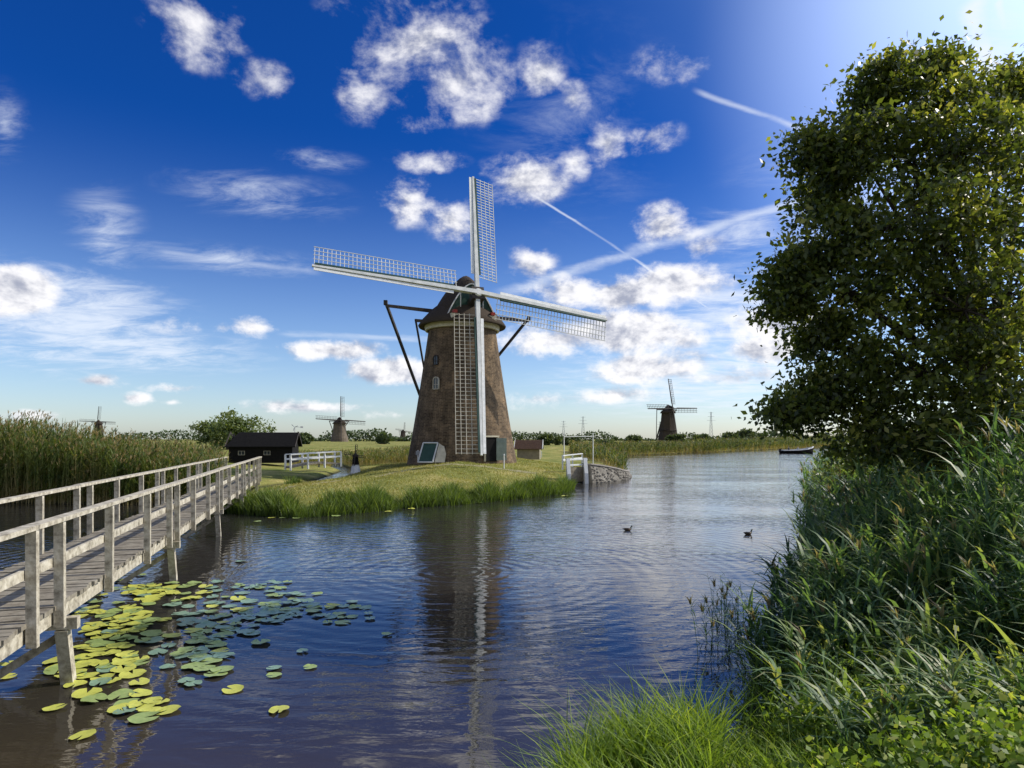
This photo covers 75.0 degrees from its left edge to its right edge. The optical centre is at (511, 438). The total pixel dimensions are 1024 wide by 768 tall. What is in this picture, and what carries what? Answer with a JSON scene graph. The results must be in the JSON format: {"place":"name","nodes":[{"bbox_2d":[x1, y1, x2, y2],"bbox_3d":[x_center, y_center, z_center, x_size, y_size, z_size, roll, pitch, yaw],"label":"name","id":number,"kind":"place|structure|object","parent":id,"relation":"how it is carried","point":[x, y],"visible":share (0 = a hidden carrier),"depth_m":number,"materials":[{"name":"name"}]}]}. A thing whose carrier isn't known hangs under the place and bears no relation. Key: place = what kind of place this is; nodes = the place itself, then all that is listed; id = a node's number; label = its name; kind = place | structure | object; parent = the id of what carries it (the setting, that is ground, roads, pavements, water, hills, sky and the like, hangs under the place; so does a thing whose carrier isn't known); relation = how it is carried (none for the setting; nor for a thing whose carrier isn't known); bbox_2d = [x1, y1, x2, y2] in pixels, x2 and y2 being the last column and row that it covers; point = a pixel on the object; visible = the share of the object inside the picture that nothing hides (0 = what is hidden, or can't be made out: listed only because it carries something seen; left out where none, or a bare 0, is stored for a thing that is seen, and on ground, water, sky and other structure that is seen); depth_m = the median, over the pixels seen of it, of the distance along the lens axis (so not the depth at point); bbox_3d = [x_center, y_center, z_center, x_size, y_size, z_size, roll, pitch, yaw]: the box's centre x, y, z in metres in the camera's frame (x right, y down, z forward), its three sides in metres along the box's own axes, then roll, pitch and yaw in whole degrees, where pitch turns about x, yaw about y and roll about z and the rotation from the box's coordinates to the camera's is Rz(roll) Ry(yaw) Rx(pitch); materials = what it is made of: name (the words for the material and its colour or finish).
{"place":"outdoors","nodes":[
{"label":"outdoors","id":0,"kind":"place"},
{"bbox_2d":[262,463,535,491],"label":"path","id":1,"kind":"structure","parent":0,"point":[431,466],"depth_m":46.50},
{"bbox_2d":[0,443,1022,767],"bbox_3d":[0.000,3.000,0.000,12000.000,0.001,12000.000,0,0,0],"label":"water","id":2,"kind":"structure","parent":0,"point":[486,615],"depth_m":10.67,"materials":[{"name":"liquid"}]},
{"bbox_2d":[42,656,57,663],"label":"lily pad","id":3,"kind":"object","parent":2,"relation":"on","point":[53,659],"visible":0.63,"depth_m":8.95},
{"bbox_2d":[43,664,58,674],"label":"lily pad","id":4,"kind":"object","parent":2,"relation":"on","point":[53,668],"visible":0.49,"depth_m":8.59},
{"bbox_2d":[42,703,65,710],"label":"lily pad","id":5,"kind":"object","parent":2,"relation":"on","point":[52,707],"visible":1,"depth_m":7.41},
{"bbox_2d":[63,680,87,687],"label":"lily pad","id":6,"kind":"object","parent":2,"relation":"on","point":[77,682],"visible":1,"depth_m":8.14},
{"bbox_2d":[68,729,95,739],"bbox_3d":[-4.334,2.980,6.731,0.237,0.018,0.251,-4,0,1],"label":"lily pad","id":7,"kind":"object","parent":2,"relation":"on","point":[86,733],"visible":1,"depth_m":6.74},
{"bbox_2d":[75,662,89,667],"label":"lily pad","id":8,"kind":"object","parent":2,"relation":"on","point":[80,665],"visible":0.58,"depth_m":8.78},
{"bbox_2d":[73,644,92,648],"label":"lily pad","id":9,"kind":"object","parent":2,"relation":"on","point":[83,646],"visible":0.96,"depth_m":9.58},
{"bbox_2d":[74,653,93,659],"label":"lily pad","id":10,"kind":"object","parent":2,"relation":"on","point":[83,656],"visible":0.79,"depth_m":9.15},
{"bbox_2d":[71,687,102,697],"bbox_3d":[-4.992,2.974,7.838,0.314,0.021,0.323,0,1,-21],"label":"lily pad","id":11,"kind":"object","parent":2,"relation":"on","point":[80,693],"visible":1,"depth_m":7.84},
{"bbox_2d":[75,659,98,666],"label":"lily pad","id":12,"kind":"object","parent":2,"relation":"on","point":[90,660],"visible":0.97,"depth_m":8.95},
{"bbox_2d":[76,672,98,678],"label":"lily pad","id":13,"kind":"object","parent":2,"relation":"on","point":[90,674],"visible":0.97,"depth_m":8.40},
{"bbox_2d":[80,693,107,701],"bbox_3d":[-4.790,2.969,7.651,0.294,0.020,0.266,0,-2,29],"label":"lily pad","id":14,"kind":"object","parent":2,"relation":"on","point":[94,697],"visible":1,"depth_m":7.67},
{"bbox_2d":[81,623,106,629],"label":"lily pad","id":15,"kind":"object","parent":2,"relation":"on","point":[89,627],"visible":1,"depth_m":10.58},
{"bbox_2d":[86,645,109,651],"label":"lily pad","id":16,"kind":"object","parent":2,"relation":"on","point":[99,648],"visible":1,"depth_m":9.50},
{"bbox_2d":[89,659,108,665],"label":"lily pad","id":17,"kind":"object","parent":2,"relation":"on","point":[103,662],"visible":1,"depth_m":8.89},
{"bbox_2d":[89,677,111,685],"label":"lily pad","id":18,"kind":"object","parent":2,"relation":"on","point":[101,681],"visible":1,"depth_m":8.18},
{"bbox_2d":[90,632,112,638],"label":"lily pad","id":19,"kind":"object","parent":2,"relation":"on","point":[105,635],"visible":1,"depth_m":10.10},
{"bbox_2d":[90,673,114,679],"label":"lily pad","id":20,"kind":"object","parent":2,"relation":"on","point":[109,675],"visible":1,"depth_m":8.38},
{"bbox_2d":[90,640,114,646],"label":"lily pad","id":21,"kind":"object","parent":2,"relation":"on","point":[101,643],"visible":1,"depth_m":9.72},
{"bbox_2d":[95,613,115,617],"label":"lily pad","id":22,"kind":"object","parent":2,"relation":"on","point":[105,615],"visible":1,"depth_m":11.28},
{"bbox_2d":[96,665,116,671],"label":"lily pad","id":23,"kind":"object","parent":2,"relation":"on","point":[102,670],"visible":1,"depth_m":8.63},
{"bbox_2d":[0,409,229,505],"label":"reed bed","id":24,"kind":"object","parent":2,"relation":"on","point":[36,458],"visible":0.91,"depth_m":31.25,"materials":[{"name":"green plant"}]},
{"bbox_2d":[107,703,128,712],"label":"lily pad","id":25,"kind":"object","parent":2,"relation":"on","point":[111,709],"visible":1,"depth_m":7.41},
{"bbox_2d":[106,642,129,647],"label":"lily pad","id":26,"kind":"object","parent":2,"relation":"on","point":[114,645],"visible":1,"depth_m":9.63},
{"bbox_2d":[109,634,130,639],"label":"lily pad","id":27,"kind":"object","parent":2,"relation":"on","point":[117,636],"visible":1,"depth_m":10.03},
{"bbox_2d":[107,688,134,699],"bbox_3d":[-4.553,2.969,7.763,0.275,0.019,0.309,0,2,-5],"label":"lily pad","id":28,"kind":"object","parent":2,"relation":"on","point":[123,693],"visible":1,"depth_m":7.79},
{"bbox_2d":[110,663,135,672],"bbox_3d":[-5.042,2.969,8.649,0.299,0.023,0.324,-1,1,-26],"label":"lily pad","id":29,"kind":"object","parent":2,"relation":"on","point":[119,669],"visible":1,"depth_m":8.66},
{"bbox_2d":[111,658,136,664],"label":"lily pad","id":30,"kind":"object","parent":2,"relation":"on","point":[123,661],"visible":1,"depth_m":8.91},
{"bbox_2d":[113,707,135,713],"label":"lily pad","id":31,"kind":"object","parent":2,"relation":"on","point":[126,709],"visible":1,"depth_m":7.32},
{"bbox_2d":[113,698,140,705],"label":"lily pad","id":32,"kind":"object","parent":2,"relation":"on","point":[123,701],"visible":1,"depth_m":7.58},
{"bbox_2d":[115,650,138,656],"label":"lily pad","id":33,"kind":"object","parent":2,"relation":"on","point":[124,652],"visible":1,"depth_m":9.28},
{"bbox_2d":[116,635,137,640],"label":"lily pad","id":34,"kind":"object","parent":2,"relation":"on","point":[129,638],"visible":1,"depth_m":9.99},
{"bbox_2d":[119,669,146,677],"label":"lily pad","id":35,"kind":"object","parent":2,"relation":"on","point":[136,673],"visible":1,"depth_m":8.47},
{"bbox_2d":[123,608,143,612],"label":"lily pad","id":36,"kind":"object","parent":2,"relation":"on","point":[128,611],"visible":1,"depth_m":11.55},
{"bbox_2d":[125,658,148,666],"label":"lily pad","id":37,"kind":"object","parent":2,"relation":"on","point":[137,663],"visible":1,"depth_m":8.88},
{"bbox_2d":[129,677,149,684],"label":"lily pad","id":38,"kind":"object","parent":2,"relation":"on","point":[142,680],"visible":1,"depth_m":8.20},
{"bbox_2d":[128,688,152,696],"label":"lily pad","id":39,"kind":"object","parent":2,"relation":"on","point":[143,692],"visible":1,"depth_m":7.83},
{"bbox_2d":[130,613,151,619],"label":"lily pad","id":40,"kind":"object","parent":2,"relation":"on","point":[138,617],"visible":1,"depth_m":11.14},
{"bbox_2d":[127,711,158,722],"bbox_3d":[-3.946,2.973,7.143,0.311,0.023,0.294,1,1,-28],"label":"lily pad","id":41,"kind":"object","parent":2,"relation":"on","point":[137,718],"visible":1,"depth_m":7.14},
{"bbox_2d":[129,700,156,709],"bbox_3d":[-4.128,2.971,7.459,0.268,0.020,0.275,3,2,33],"label":"lily pad","id":42,"kind":"object","parent":2,"relation":"on","point":[145,705],"visible":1,"depth_m":7.48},
{"bbox_2d":[134,637,151,642],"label":"lily pad","id":43,"kind":"object","parent":2,"relation":"on","point":[144,639],"visible":1,"depth_m":9.90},
{"bbox_2d":[140,629,160,635],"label":"lily pad","id":44,"kind":"object","parent":2,"relation":"on","point":[144,633],"visible":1,"depth_m":10.27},
{"bbox_2d":[138,706,162,711],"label":"lily pad","id":45,"kind":"object","parent":2,"relation":"on","point":[152,709],"visible":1,"depth_m":7.36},
{"bbox_2d":[139,636,163,642],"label":"lily pad","id":46,"kind":"object","parent":2,"relation":"on","point":[156,639],"visible":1,"depth_m":9.88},
{"bbox_2d":[142,696,162,703],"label":"lily pad","id":47,"kind":"object","parent":2,"relation":"on","point":[155,698],"visible":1,"depth_m":7.64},
{"bbox_2d":[143,617,161,622],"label":"lily pad","id":48,"kind":"object","parent":2,"relation":"on","point":[148,619],"visible":1,"depth_m":10.99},
{"bbox_2d":[148,648,167,654],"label":"lily pad","id":49,"kind":"object","parent":2,"relation":"on","point":[156,651],"visible":1,"depth_m":9.38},
{"bbox_2d":[155,705,180,714],"bbox_3d":[-3.794,2.977,7.346,0.261,0.019,0.247,-6,3,-44],"label":"lily pad","id":50,"kind":"object","parent":2,"relation":"on","point":[170,708],"visible":1,"depth_m":7.36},
{"bbox_2d":[162,633,181,636],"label":"lily pad","id":51,"kind":"object","parent":2,"relation":"on","point":[171,635],"visible":1,"depth_m":10.11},
{"bbox_2d":[170,649,187,655],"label":"lily pad","id":52,"kind":"object","parent":2,"relation":"on","point":[175,653],"visible":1,"depth_m":9.27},
{"bbox_2d":[177,677,194,682],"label":"lily pad","id":53,"kind":"object","parent":2,"relation":"on","point":[182,680],"visible":1,"depth_m":8.26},
{"bbox_2d":[176,617,195,621],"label":"lily pad","id":54,"kind":"object","parent":2,"relation":"on","point":[188,619],"visible":1,"depth_m":11.01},
{"bbox_2d":[178,646,197,651],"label":"lily pad","id":55,"kind":"object","parent":2,"relation":"on","point":[187,648],"visible":1,"depth_m":9.48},
{"bbox_2d":[184,680,201,685],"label":"lily pad","id":56,"kind":"object","parent":2,"relation":"on","point":[190,683],"visible":1,"depth_m":8.15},
{"bbox_2d":[181,662,205,668],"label":"lily pad","id":57,"kind":"object","parent":2,"relation":"on","point":[189,665],"visible":1,"depth_m":8.79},
{"bbox_2d":[184,637,207,643],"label":"lily pad","id":58,"kind":"object","parent":2,"relation":"on","point":[191,641],"visible":1,"depth_m":9.85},
{"bbox_2d":[186,653,206,658],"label":"lily pad","id":59,"kind":"object","parent":2,"relation":"on","point":[197,655],"visible":1,"depth_m":9.19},
{"bbox_2d":[193,665,214,670],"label":"lily pad","id":60,"kind":"object","parent":2,"relation":"on","point":[204,668],"visible":1,"depth_m":8.66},
{"bbox_2d":[195,621,216,627],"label":"lily pad","id":61,"kind":"object","parent":2,"relation":"on","point":[206,623],"visible":1,"depth_m":10.72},
{"bbox_2d":[201,657,222,663],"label":"lily pad","id":62,"kind":"object","parent":2,"relation":"on","point":[210,659],"visible":1,"depth_m":8.99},
{"bbox_2d":[205,640,226,646],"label":"lily pad","id":63,"kind":"object","parent":2,"relation":"on","point":[218,643],"visible":1,"depth_m":9.71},
{"bbox_2d":[204,669,227,676],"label":"lily pad","id":64,"kind":"object","parent":2,"relation":"on","point":[217,673],"visible":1,"depth_m":8.49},
{"bbox_2d":[210,665,233,671],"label":"lily pad","id":65,"kind":"object","parent":2,"relation":"on","point":[225,668],"visible":1,"depth_m":8.65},
{"bbox_2d":[213,631,233,636],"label":"lily pad","id":66,"kind":"object","parent":2,"relation":"on","point":[221,634],"visible":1,"depth_m":10.21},
{"bbox_2d":[213,652,234,657],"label":"lily pad","id":67,"kind":"object","parent":2,"relation":"on","point":[220,655],"visible":1,"depth_m":9.23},
{"bbox_2d":[222,684,243,693],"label":"lily pad","id":68,"kind":"object","parent":2,"relation":"on","point":[235,688],"visible":1,"depth_m":7.95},
{"bbox_2d":[251,639,269,643],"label":"lily pad","id":69,"kind":"object","parent":2,"relation":"on","point":[256,641],"visible":1,"depth_m":9.81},
{"bbox_2d":[254,610,274,615],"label":"lily pad","id":70,"kind":"object","parent":2,"relation":"on","point":[264,613],"visible":1,"depth_m":11.38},
{"bbox_2d":[266,672,281,676],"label":"lily pad","id":71,"kind":"object","parent":2,"relation":"on","point":[274,674],"visible":1,"depth_m":8.46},
{"bbox_2d":[269,705,288,712],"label":"lily pad","id":72,"kind":"object","parent":2,"relation":"on","point":[274,709],"visible":1,"depth_m":7.38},
{"bbox_2d":[276,613,293,618],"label":"lily pad","id":73,"kind":"object","parent":2,"relation":"on","point":[285,616],"visible":1,"depth_m":11.20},
{"bbox_2d":[778,446,813,452],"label":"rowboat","id":74,"kind":"object","parent":2,"relation":"on","point":[807,450],"visible":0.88,"depth_m":139.18,"materials":[{"name":"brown wood"}]},
{"bbox_2d":[0,0,1023,438],"label":"sky","id":75,"kind":"structure","parent":0,"point":[173,172],"materials":[{"name":"blue"}]},
{"bbox_2d":[4,439,1023,767],"bbox_3d":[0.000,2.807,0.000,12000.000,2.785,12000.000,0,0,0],"label":"ground","id":76,"kind":"structure","parent":0,"point":[274,473],"depth_m":46.63,"materials":[{"name":"plant"}]},
{"bbox_2d":[83,406,115,437],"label":"windmill","id":77,"kind":"object","parent":76,"relation":"on","point":[99,423],"visible":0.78,"depth_m":577.72,"materials":[{"name":"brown wood"}]},
{"bbox_2d":[0,456,261,684],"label":"footbridge","id":78,"kind":"object","parent":76,"relation":"on","point":[41,590],"visible":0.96,"depth_m":9.98,"materials":[{"name":"white wood"}]},
{"bbox_2d":[188,418,229,448],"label":"willow bush","id":79,"kind":"object","parent":76,"relation":"on","point":[203,430],"visible":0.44,"depth_m":94.90,"materials":[{"name":"green plant"}]},
{"bbox_2d":[209,407,276,449],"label":"willow bush","id":80,"kind":"object","parent":76,"relation":"on","point":[233,424],"visible":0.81,"depth_m":91.44,"materials":[{"name":"green plant"}]},
{"bbox_2d":[224,432,301,462],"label":"black shed","id":81,"kind":"structure","parent":76,"relation":"on","point":[272,447],"depth_m":58.47,"materials":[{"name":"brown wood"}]},
{"bbox_2d":[300,432,314,443],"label":"bush","id":82,"kind":"object","parent":76,"relation":"on","point":[307,438],"visible":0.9,"depth_m":188.66,"materials":[{"name":"green plant"}]},
{"bbox_2d":[284,451,341,469],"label":"white footbridge","id":83,"kind":"object","parent":76,"relation":"on","point":[307,463],"visible":1,"depth_m":46.36,"materials":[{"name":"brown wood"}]},
{"bbox_2d":[315,396,363,441],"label":"windmill","id":84,"kind":"object","parent":76,"relation":"on","point":[339,433],"visible":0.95,"depth_m":368.89,"materials":[{"name":"brown wood"}]},
{"bbox_2d":[344,445,365,473],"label":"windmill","id":85,"kind":"object","parent":76,"relation":"on","point":[355,467],"visible":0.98,"depth_m":50.71,"materials":[{"name":"black paint"}]},
{"bbox_2d":[374,432,392,443],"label":"bush","id":86,"kind":"object","parent":76,"relation":"on","point":[383,438],"visible":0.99,"depth_m":198.74,"materials":[{"name":"green plant"}]},
{"bbox_2d":[223,472,577,517],"bbox_3d":[-4.756,2.399,33.184,17.636,1.402,16.411,0,0,0],"label":"sedge fringe","id":87,"kind":"object","parent":76,"relation":"on","point":[267,502],"visible":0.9,"depth_m":28.55,"materials":[{"name":"green plant"}]},
{"bbox_2d":[246,457,580,504],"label":"lawn grass","id":88,"kind":"structure","parent":76,"relation":"on","point":[374,478],"depth_m":41.28,"materials":[{"name":"plant"}]},
{"bbox_2d":[312,176,606,464],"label":"windmill","id":89,"kind":"object","parent":76,"relation":"on","point":[461,412],"visible":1,"depth_m":50.07,"materials":[{"name":"brick"}]},
{"bbox_2d":[433,377,439,389],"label":"window","id":90,"kind":"structure","parent":89,"relation":"in","point":[436,381],"depth_m":50.05,"materials":[{"name":"grey glass"}]},
{"bbox_2d":[496,438,506,459],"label":"door leaf","id":91,"kind":"structure","parent":89,"relation":"in","point":[501,443],"depth_m":49.61,"materials":[{"name":"teal paint"}]},
{"bbox_2d":[514,440,543,459],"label":"tiled shed","id":92,"kind":"structure","parent":76,"relation":"on","point":[529,449],"depth_m":65.05,"materials":[{"name":"tile"}]},
{"bbox_2d":[65,428,1023,440],"bbox_3d":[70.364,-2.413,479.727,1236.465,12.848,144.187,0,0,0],"label":"distant trees","id":93,"kind":"object","parent":76,"relation":"on","point":[375,431],"visible":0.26,"depth_m":500.32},
{"bbox_2d":[536,432,562,444],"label":"bush","id":94,"kind":"object","parent":76,"relation":"on","point":[548,438],"visible":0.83,"depth_m":159.06,"materials":[{"name":"green plant"}]},
{"bbox_2d":[292,434,847,469],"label":"reeds","id":95,"kind":"object","parent":76,"relation":"on","point":[605,454],"visible":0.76,"depth_m":122.24,"materials":[{"name":"green plant"}]},
{"bbox_2d":[560,434,582,445],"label":"bush","id":96,"kind":"object","parent":76,"relation":"on","point":[567,440],"visible":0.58,"depth_m":149.06,"materials":[{"name":"green plant"}]},
{"bbox_2d":[562,453,582,469],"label":"white railing","id":97,"kind":"object","parent":76,"relation":"on","point":[572,458],"visible":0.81,"depth_m":48.45,"materials":[{"name":"paint"}]},
{"bbox_2d":[565,458,588,483],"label":"sluice","id":98,"kind":"object","parent":76,"relation":"on","point":[580,474],"visible":0.8,"depth_m":45.03,"materials":[{"name":"white paint"}]},
{"bbox_2d":[563,433,593,463],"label":"white mooring frame","id":99,"kind":"object","parent":76,"relation":"on","point":[564,436],"visible":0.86,"depth_m":59.30,"materials":[{"name":"paint"}]},
{"bbox_2d":[594,437,616,447],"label":"bush","id":100,"kind":"object","parent":76,"relation":"on","point":[603,440],"visible":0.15,"depth_m":119.66,"materials":[{"name":"green plant"}]},
{"bbox_2d":[582,463,631,482],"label":"stone revetment","id":101,"kind":"object","parent":76,"relation":"on","point":[598,473],"visible":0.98,"depth_m":46.71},
{"bbox_2d":[624,434,642,441],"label":"bush","id":102,"kind":"object","parent":76,"relation":"on","point":[636,438],"visible":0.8,"depth_m":189.27,"materials":[{"name":"green plant"}]},
{"bbox_2d":[646,379,696,440],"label":"windmill","id":103,"kind":"object","parent":76,"relation":"on","point":[667,426],"visible":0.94,"depth_m":297.40,"materials":[{"name":"brown wood"}]},
{"bbox_2d":[665,433,686,441],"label":"bush","id":104,"kind":"object","parent":76,"relation":"on","point":[676,436],"visible":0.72,"depth_m":213.57,"materials":[{"name":"green plant"}]},
{"bbox_2d":[690,433,710,440],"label":"bush","id":105,"kind":"object","parent":76,"relation":"on","point":[702,435],"visible":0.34,"depth_m":224.37,"materials":[{"name":"green plant"}]},
{"bbox_2d":[722,431,740,438],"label":"bush","id":106,"kind":"object","parent":76,"relation":"on","point":[729,434],"visible":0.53,"depth_m":230.75,"materials":[{"name":"green plant"}]},
{"bbox_2d":[734,428,759,438],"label":"bush","id":107,"kind":"object","parent":76,"relation":"on","point":[745,432],"visible":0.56,"depth_m":233.65,"materials":[{"name":"green plant"}]},
{"bbox_2d":[480,527,1023,767],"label":"bank grass","id":108,"kind":"structure","parent":76,"relation":"on","point":[664,739],"depth_m":5.66,"materials":[{"name":"plant"}]},
{"bbox_2d":[685,400,1023,763],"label":"bank reeds","id":109,"kind":"object","parent":76,"relation":"on","point":[873,541],"visible":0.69,"depth_m":8.21,"materials":[{"name":"green plant"}]},
{"bbox_2d":[731,10,1023,494],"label":"oak tree","id":110,"kind":"object","parent":76,"relation":"on","point":[974,339],"visible":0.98,"depth_m":12.74,"materials":[{"name":"green plant"}]},
{"bbox_2d":[736,548,1023,767],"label":"weeds","id":111,"kind":"object","parent":76,"relation":"on","point":[1005,729],"visible":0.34,"depth_m":4.50,"materials":[{"name":"green plant"}]},
{"bbox_2d":[788,429,1023,505],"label":"alder bush","id":112,"kind":"object","parent":76,"relation":"on","point":[833,470],"visible":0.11,"depth_m":17.50,"materials":[{"name":"green plant"}]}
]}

